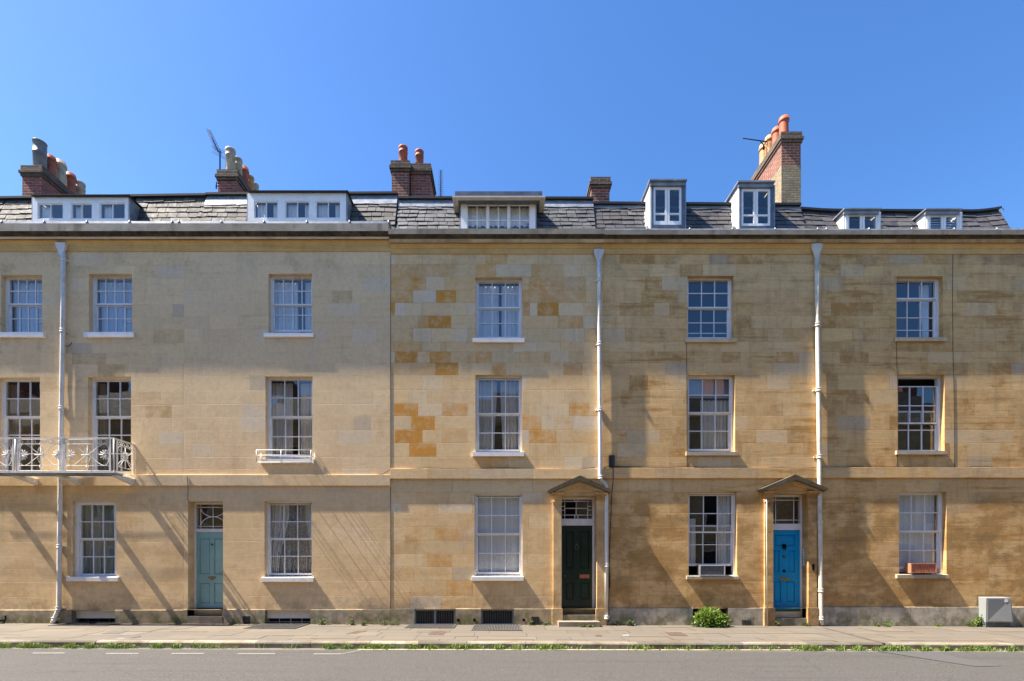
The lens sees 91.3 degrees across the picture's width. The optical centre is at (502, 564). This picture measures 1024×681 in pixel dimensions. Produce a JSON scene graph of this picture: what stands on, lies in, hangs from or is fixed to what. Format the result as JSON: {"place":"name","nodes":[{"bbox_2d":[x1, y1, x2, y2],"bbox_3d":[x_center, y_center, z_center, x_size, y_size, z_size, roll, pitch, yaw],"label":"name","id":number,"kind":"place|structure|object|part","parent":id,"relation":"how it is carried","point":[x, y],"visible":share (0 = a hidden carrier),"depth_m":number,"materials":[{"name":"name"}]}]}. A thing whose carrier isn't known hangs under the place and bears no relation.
{"place":"outdoors","nodes":[
{"label":"outdoors","id":0,"kind":"place"},
{"bbox_2d":[28,623,970,626],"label":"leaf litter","id":1,"kind":"object","parent":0,"point":[399,624],"visible":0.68,"depth_m":12.39,"materials":[{"name":"brown plant"}]},
{"bbox_2d":[0,647,1023,680],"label":"road","id":2,"kind":"structure","parent":0,"point":[158,664],"depth_m":7.90,"materials":[{"name":"grey asphalt"}]},
{"bbox_2d":[105,653,137,653],"bbox_3d":[-6.794,1.583,8.934,0.573,0.005,0.045,0,0,-1],"label":"road marking","id":3,"kind":"object","parent":2,"relation":"on","point":[121,653],"visible":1,"depth_m":8.92,"materials":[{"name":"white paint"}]},
{"bbox_2d":[171,653,203,653],"bbox_3d":[-5.638,1.587,8.957,0.576,0.005,0.045,0,0,-1],"label":"road marking","id":4,"kind":"object","parent":2,"relation":"on","point":[187,653],"visible":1,"depth_m":8.95,"materials":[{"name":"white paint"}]},
{"bbox_2d":[238,653,274,653],"bbox_3d":[-4.410,1.591,8.954,0.666,0.005,0.045,0,0,-1],"label":"road marking","id":5,"kind":"object","parent":2,"relation":"on","point":[256,653],"visible":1,"depth_m":8.96,"materials":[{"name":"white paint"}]},
{"bbox_2d":[0,639,1023,649],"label":"kerb","id":6,"kind":"structure","parent":2,"relation":"on","point":[422,644],"depth_m":9.68,"materials":[{"name":"stone"}]},
{"bbox_2d":[358,649,918,649],"bbox_3d":[6.514,1.633,9.647,18.510,0.062,0.118,0,0,-1],"label":"yellow line","id":7,"kind":"object","parent":2,"relation":"on","point":[584,649],"visible":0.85,"depth_m":9.54,"materials":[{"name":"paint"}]},
{"bbox_2d":[880,651,999,665],"bbox_3d":[7.579,1.625,8.716,0.971,0.027,1.559,0,0,0],"label":"tar patch","id":8,"kind":"object","parent":2,"relation":"on","point":[940,657],"visible":1,"depth_m":8.76,"materials":[{"name":"grey asphalt"}]},
{"bbox_2d":[0,623,1023,642],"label":"pavement","id":9,"kind":"structure","parent":0,"point":[400,632],"depth_m":10.91,"materials":[{"name":"grey concrete"}]},
{"bbox_2d":[0,196,5,211],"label":"terraced house","id":10,"kind":"structure","parent":9,"relation":"on","point":[2,200],"depth_m":13.42,"materials":[{"name":"stone"}]},
{"bbox_2d":[0,615,6,623],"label":"boot scraper","id":11,"kind":"object","parent":9,"relation":"on","point":[4,620],"visible":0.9,"depth_m":12.37,"materials":[{"name":"black metal"}]},
{"bbox_2d":[48,623,120,625],"bbox_3d":[-10.197,1.469,12.217,1.378,0.036,0.497,0,0,0],"label":"pavement grate","id":12,"kind":"object","parent":9,"relation":"on","point":[85,624],"visible":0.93,"depth_m":12.17,"materials":[{"name":"grey metal"}]},
{"bbox_2d":[0,138,206,635],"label":"terraced house","id":13,"kind":"structure","parent":9,"relation":"on","point":[91,406],"depth_m":12.50,"materials":[{"name":"stone"}]},
{"bbox_2d":[2,379,39,470],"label":"window","id":14,"kind":"structure","parent":13,"relation":"in","point":[15,417],"depth_m":12.68,"materials":[{"name":"white paint"}]},
{"bbox_2d":[0,278,44,337],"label":"window","id":15,"kind":"structure","parent":13,"relation":"in","point":[27,304],"depth_m":12.69,"materials":[{"name":"white paint"}]},
{"bbox_2d":[66,502,118,580],"bbox_3d":[-10.218,-0.589,12.623,1.281,1.998,0.370,0,0,0],"label":"window","id":16,"kind":"structure","parent":13,"relation":"in","point":[95,522],"depth_m":12.75,"materials":[{"name":"white paint"}]},
{"bbox_2d":[76,611,114,635],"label":"basement window","id":17,"kind":"structure","parent":13,"relation":"in","point":[85,616],"depth_m":12.60,"materials":[{"name":"white paint"}]},
{"bbox_2d":[83,277,134,337],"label":"window","id":18,"kind":"structure","parent":13,"relation":"in","point":[112,304],"depth_m":12.73,"materials":[{"name":"white paint"}]},
{"bbox_2d":[92,379,130,471],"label":"window","id":19,"kind":"structure","parent":13,"relation":"in","point":[104,398],"depth_m":12.68,"materials":[{"name":"white paint"}]},
{"bbox_2d":[102,630,128,633],"bbox_3d":[-8.440,1.478,10.916,0.356,0.022,0.586,0,0,-15],"label":"drain cover","id":20,"kind":"object","parent":9,"relation":"on","point":[116,632],"visible":0.84,"depth_m":10.84,"materials":[{"name":"grey metal"}]},
{"bbox_2d":[116,635,140,637],"bbox_3d":[-7.638,1.477,10.211,0.440,0.018,0.440,0,0,0],"label":"manhole cover","id":21,"kind":"object","parent":9,"relation":"on","point":[132,636],"visible":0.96,"depth_m":10.23,"materials":[{"name":"grey metal"}]},
{"bbox_2d":[243,624,308,628],"bbox_3d":[-5.406,1.485,12.021,1.193,0.036,0.888,0,0,0],"label":"pavement grate","id":22,"kind":"object","parent":9,"relation":"on","point":[276,626],"visible":0.81,"depth_m":11.90,"materials":[{"name":"grey metal"}]},
{"bbox_2d":[178,146,397,636],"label":"terraced house","id":23,"kind":"structure","parent":9,"relation":"on","point":[287,389],"depth_m":12.50,"materials":[{"name":"stone"}]},
{"bbox_2d":[197,532,222,608],"bbox_3d":[-7.425,0.155,12.785,0.771,1.984,0.059,0,0,0],"label":"door","id":24,"kind":"structure","parent":23,"relation":"in","point":[209,544],"depth_m":12.78,"materials":[{"name":"teal paint"}]},
{"bbox_2d":[207,129,225,168],"bbox_3d":[-8.156,-11.793,14.193,0.531,1.178,0.082,0,0,-4],"label":"tv aerial","id":25,"kind":"object","parent":23,"relation":"attached to","point":[218,150],"visible":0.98,"depth_m":14.19,"materials":[{"name":"black metal"}]},
{"bbox_2d":[260,378,313,462],"bbox_3d":[-5.367,-3.625,12.648,1.331,2.175,0.419,0,0,0],"label":"window","id":26,"kind":"structure","parent":23,"relation":"in","point":[280,396],"depth_m":12.80,"materials":[{"name":"white paint"}]},
{"bbox_2d":[261,502,313,581],"bbox_3d":[-5.361,-0.582,12.648,1.294,2.010,0.421,0,0,0],"label":"window","id":27,"kind":"structure","parent":23,"relation":"in","point":[278,514],"depth_m":12.80,"materials":[{"name":"white paint"}]},
{"bbox_2d":[263,277,313,337],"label":"window","id":28,"kind":"structure","parent":23,"relation":"in","point":[284,296],"depth_m":12.73,"materials":[{"name":"white paint"}]},
{"bbox_2d":[267,610,309,623],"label":"basement window","id":29,"kind":"structure","parent":23,"relation":"in","point":[276,616],"depth_m":12.60,"materials":[{"name":"white paint"}]},
{"bbox_2d":[390,281,390,435],"bbox_3d":[-2.796,-5.061,12.496,0.014,5.373,0.009,0,0,0],"label":"cable","id":30,"kind":"object","parent":23,"relation":"attached to","point":[390,358],"visible":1,"depth_m":12.49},
{"bbox_2d":[318,616,328,624],"bbox_3d":[-4.453,1.377,12.376,0.286,0.285,0.216,0,0,-29],"label":"weed","id":31,"kind":"object","parent":9,"relation":"on","point":[321,621],"visible":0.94,"depth_m":12.37,"materials":[{"name":"green plant"}]},
{"bbox_2d":[346,631,364,633],"bbox_3d":[-3.213,1.495,11.019,0.238,0.021,0.525,0,0,13],"label":"drain cover","id":32,"kind":"object","parent":9,"relation":"on","point":[355,632],"visible":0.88,"depth_m":10.96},
{"bbox_2d":[404,624,456,627],"bbox_3d":[-1.728,1.496,12.110,1.168,0.036,0.710,0,0,0],"label":"pavement grate","id":33,"kind":"object","parent":9,"relation":"on","point":[431,626],"visible":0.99,"depth_m":12.06,"materials":[{"name":"grey metal"}]},
{"bbox_2d":[428,631,446,634],"bbox_3d":[-1.420,1.500,10.929,0.342,0.021,0.639,0,0,0],"label":"drain cover","id":34,"kind":"object","parent":9,"relation":"on","point":[437,632],"visible":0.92,"depth_m":10.92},
{"bbox_2d":[471,624,521,630],"bbox_3d":[-0.135,1.502,11.906,1.156,0.036,1.117,0,0,0],"label":"pavement grate","id":35,"kind":"object","parent":9,"relation":"on","point":[496,627],"visible":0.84,"depth_m":11.87,"materials":[{"name":"grey metal"}]},
{"bbox_2d":[388,144,611,636],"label":"terraced house","id":36,"kind":"structure","parent":9,"relation":"on","point":[496,329],"depth_m":12.50,"materials":[{"name":"stone"}]},
{"bbox_2d":[390,487,390,608],"bbox_3d":[-2.796,-0.419,12.496,0.014,3.037,0.009,0,0,0],"label":"cable","id":37,"kind":"object","parent":36,"relation":"attached to","point":[390,531],"visible":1,"depth_m":12.49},
{"bbox_2d":[438,170,443,195],"bbox_3d":[-1.704,-10.496,13.800,0.169,0.790,0.031,0,0,-30],"label":"tv aerial","id":38,"kind":"object","parent":36,"relation":"attached to","point":[440,183],"visible":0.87,"depth_m":13.79,"materials":[{"name":"black metal"}]},
{"bbox_2d":[378,467,594,474],"bbox_3d":[-3.432,-2.289,12.479,11.481,0.281,0.016,0,0,0],"label":"cable","id":39,"kind":"object","parent":36,"relation":"attached to","point":[488,468],"visible":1,"depth_m":12.47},
{"bbox_2d":[472,494,522,580],"bbox_3d":[-0.118,-0.688,12.577,1.281,2.173,0.278,0,0,0],"label":"window","id":40,"kind":"structure","parent":36,"relation":"in","point":[498,520],"depth_m":12.71,"materials":[{"name":"white paint"}]},
{"bbox_2d":[472,280,523,342],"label":"window","id":41,"kind":"structure","parent":36,"relation":"in","point":[487,298],"depth_m":12.80,"materials":[{"name":"white paint"}]},
{"bbox_2d":[472,377,523,456],"bbox_3d":[-0.106,-3.728,12.648,1.281,2.045,0.421,0,0,0],"label":"window","id":42,"kind":"structure","parent":36,"relation":"in","point":[486,392],"depth_m":12.80,"materials":[{"name":"white paint"}]},
{"bbox_2d":[562,526,591,607],"bbox_3d":[1.906,0.051,12.797,0.779,2.099,0.095,0,0,0],"label":"door","id":43,"kind":"structure","parent":36,"relation":"in","point":[576,540],"depth_m":12.80,"materials":[{"name":"green paint"}]},
{"bbox_2d":[626,619,634,625],"bbox_3d":[3.168,1.445,12.380,0.254,0.220,0.220,0,0,0],"label":"weed","id":44,"kind":"object","parent":9,"relation":"on","point":[628,621],"visible":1,"depth_m":12.36,"materials":[{"name":"green plant"}]},
{"bbox_2d":[665,632,687,635],"bbox_3d":[3.783,1.517,10.925,0.373,0.021,0.605,0,0,6],"label":"drain cover","id":45,"kind":"object","parent":9,"relation":"on","point":[675,633],"visible":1,"depth_m":10.81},
{"bbox_2d":[586,177,828,636],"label":"terraced house","id":46,"kind":"structure","parent":9,"relation":"on","point":[728,291],"depth_m":12.50,"materials":[{"name":"stone"}]},
{"bbox_2d":[608,473,613,621],"bbox_3d":[2.698,-0.504,12.450,0.136,3.872,0.019,0,0,0],"label":"cable","id":47,"kind":"object","parent":46,"relation":"attached to","point":[609,542],"visible":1,"depth_m":12.44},
{"bbox_2d":[686,343,686,383],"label":"cable","id":48,"kind":"object","parent":46,"relation":"attached to","point":[686,363],"visible":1,"depth_m":12.49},
{"bbox_2d":[603,466,816,467],"bbox_3d":[5.159,-2.440,12.479,5.356,0.079,0.016,0,0,0],"label":"cable","id":49,"kind":"object","parent":46,"relation":"attached to","point":[719,467],"visible":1,"depth_m":12.47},
{"bbox_2d":[697,565,724,575],"bbox_3d":[5.214,0.145,12.518,0.633,0.289,0.204,0,0,0],"label":"window box","id":50,"kind":"object","parent":46,"relation":"on","point":[710,570],"visible":0.99,"depth_m":12.43,"materials":[{"name":"grey metal"}]},
{"bbox_2d":[685,278,736,342],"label":"window","id":51,"kind":"structure","parent":46,"relation":"in","point":[727,339],"depth_m":12.64,"materials":[{"name":"white paint"}]},
{"bbox_2d":[686,377,737,455],"bbox_3d":[5.224,-3.737,12.648,1.294,2.026,0.420,0,0,0],"label":"window","id":52,"kind":"structure","parent":46,"relation":"in","point":[716,417],"depth_m":12.77,"materials":[{"name":"white paint"}]},
{"bbox_2d":[686,493,738,578],"bbox_3d":[5.236,-0.726,12.643,1.294,2.173,0.411,0,0,0],"label":"window","id":53,"kind":"structure","parent":46,"relation":"in","point":[725,527],"depth_m":12.67,"materials":[{"name":"white paint"}]},
{"bbox_2d":[773,530,799,610],"bbox_3d":[7.175,0.143,12.717,0.777,2.042,0.097,0,0,0],"label":"door","id":54,"kind":"structure","parent":46,"relation":"in","point":[786,543],"depth_m":12.72,"materials":[{"name":"blue paint"}]},
{"bbox_2d":[691,605,731,627],"bbox_3d":[5.098,1.279,12.258,1.008,0.580,0.722,0,0,0],"label":"bush","id":55,"kind":"object","parent":9,"relation":"on","point":[708,617],"visible":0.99,"depth_m":12.12,"materials":[{"name":"green plant"}]},
{"bbox_2d":[825,628,882,642],"bbox_3d":[7.569,1.519,10.888,0.059,0.001,2.466,0,0,9],"label":"drain channel","id":56,"kind":"object","parent":9,"relation":"on","point":[854,635],"visible":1,"depth_m":10.74,"materials":[{"name":"grey metal"}]},
{"bbox_2d":[750,114,1023,636],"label":"terraced house","id":57,"kind":"structure","parent":9,"relation":"on","point":[887,275],"depth_m":12.50,"materials":[{"name":"stone"}]},
{"bbox_2d":[743,138,767,149],"bbox_3d":[7.539,-12.582,14.900,0.790,0.430,0.279,0,0,0],"label":"tv aerial","id":58,"kind":"object","parent":57,"relation":"attached to","point":[761,141],"visible":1,"depth_m":14.89,"materials":[{"name":"black metal"}]},
{"bbox_2d":[896,342,897,461],"bbox_3d":[9.865,-4.017,12.496,0.046,3.137,0.009,0,0,0],"label":"cable","id":59,"kind":"object","parent":57,"relation":"attached to","point":[897,389],"visible":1,"depth_m":12.49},
{"bbox_2d":[894,279,945,341],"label":"window","id":60,"kind":"structure","parent":57,"relation":"in","point":[923,299],"depth_m":12.68,"materials":[{"name":"white paint"}]},
{"bbox_2d":[905,563,936,573],"bbox_3d":[10.466,0.089,12.518,0.646,0.264,0.204,0,0,0],"label":"window box","id":61,"kind":"object","parent":57,"relation":"on","point":[927,568],"visible":1,"depth_m":12.43,"materials":[{"name":"ceramic"}]},
{"bbox_2d":[895,376,946,454],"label":"window","id":62,"kind":"structure","parent":57,"relation":"in","point":[936,451],"depth_m":12.64,"materials":[{"name":"white paint"}]},
{"bbox_2d":[895,492,948,577],"bbox_3d":[10.463,-0.745,12.607,1.287,2.161,0.338,0,0,0],"label":"window","id":63,"kind":"structure","parent":57,"relation":"in","point":[916,509],"depth_m":12.77,"materials":[{"name":"white paint"}]},
{"bbox_2d":[854,466,990,466],"bbox_3d":[12.066,-2.442,12.479,8.186,0.048,0.016,0,0,0],"label":"cable","id":64,"kind":"object","parent":57,"relation":"attached to","point":[901,466],"visible":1,"depth_m":12.47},
{"bbox_2d":[952,277,954,466],"bbox_3d":[11.271,-5.223,12.496,0.058,5.548,0.009,0,0,0],"label":"cable","id":65,"kind":"object","parent":57,"relation":"attached to","point":[953,375],"visible":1,"depth_m":12.49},
{"bbox_2d":[883,622,892,626],"bbox_3d":[9.492,1.465,12.353,0.223,0.205,0.240,0,0,0],"label":"weed","id":66,"kind":"object","parent":9,"relation":"on","point":[886,624],"visible":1,"depth_m":12.32,"materials":[{"name":"green plant"}]},
{"bbox_2d":[967,620,976,626],"bbox_3d":[11.648,1.462,12.399,0.214,0.218,0.171,0,0,0],"label":"weed","id":67,"kind":"object","parent":9,"relation":"on","point":[973,624],"visible":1,"depth_m":12.40,"materials":[{"name":"green plant"}]},
{"bbox_2d":[973,617,983,626],"bbox_3d":[11.826,1.369,12.406,0.274,0.355,0.214,0,0,0],"label":"weed","id":68,"kind":"object","parent":9,"relation":"on","point":[980,620],"visible":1,"depth_m":12.40,"materials":[{"name":"green plant"}]},
{"bbox_2d":[978,597,1013,629],"bbox_3d":[12.185,1.217,12.345,0.649,0.844,0.240,0,0,0],"label":"utility cabinet","id":69,"kind":"object","parent":9,"relation":"on","point":[995,612],"visible":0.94,"depth_m":12.26,"materials":[{"name":"grey metal"}]},
{"bbox_3d":[12.186,1.119,12.255,0.581,0.540,0.031,0,0,3],"label":"door","id":70,"kind":"part","parent":69,"relation":"part of","materials":[{"name":"grey paint"}]},
{"bbox_2d":[0,641,1023,651],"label":"gutter grass","id":71,"kind":"structure","parent":0,"point":[985,648],"depth_m":9.58,"materials":[{"name":"green plant"}]},
{"bbox_2d":[0,0,1023,227],"label":"sky","id":72,"kind":"structure","parent":0,"point":[895,104],"materials":[{"name":"blue"}]},
{"bbox_2d":[33,635,1007,642],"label":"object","id":73,"kind":"structure","parent":0,"point":[557,639],"depth_m":14.05,"materials":[{"name":"plant"}]}
]}

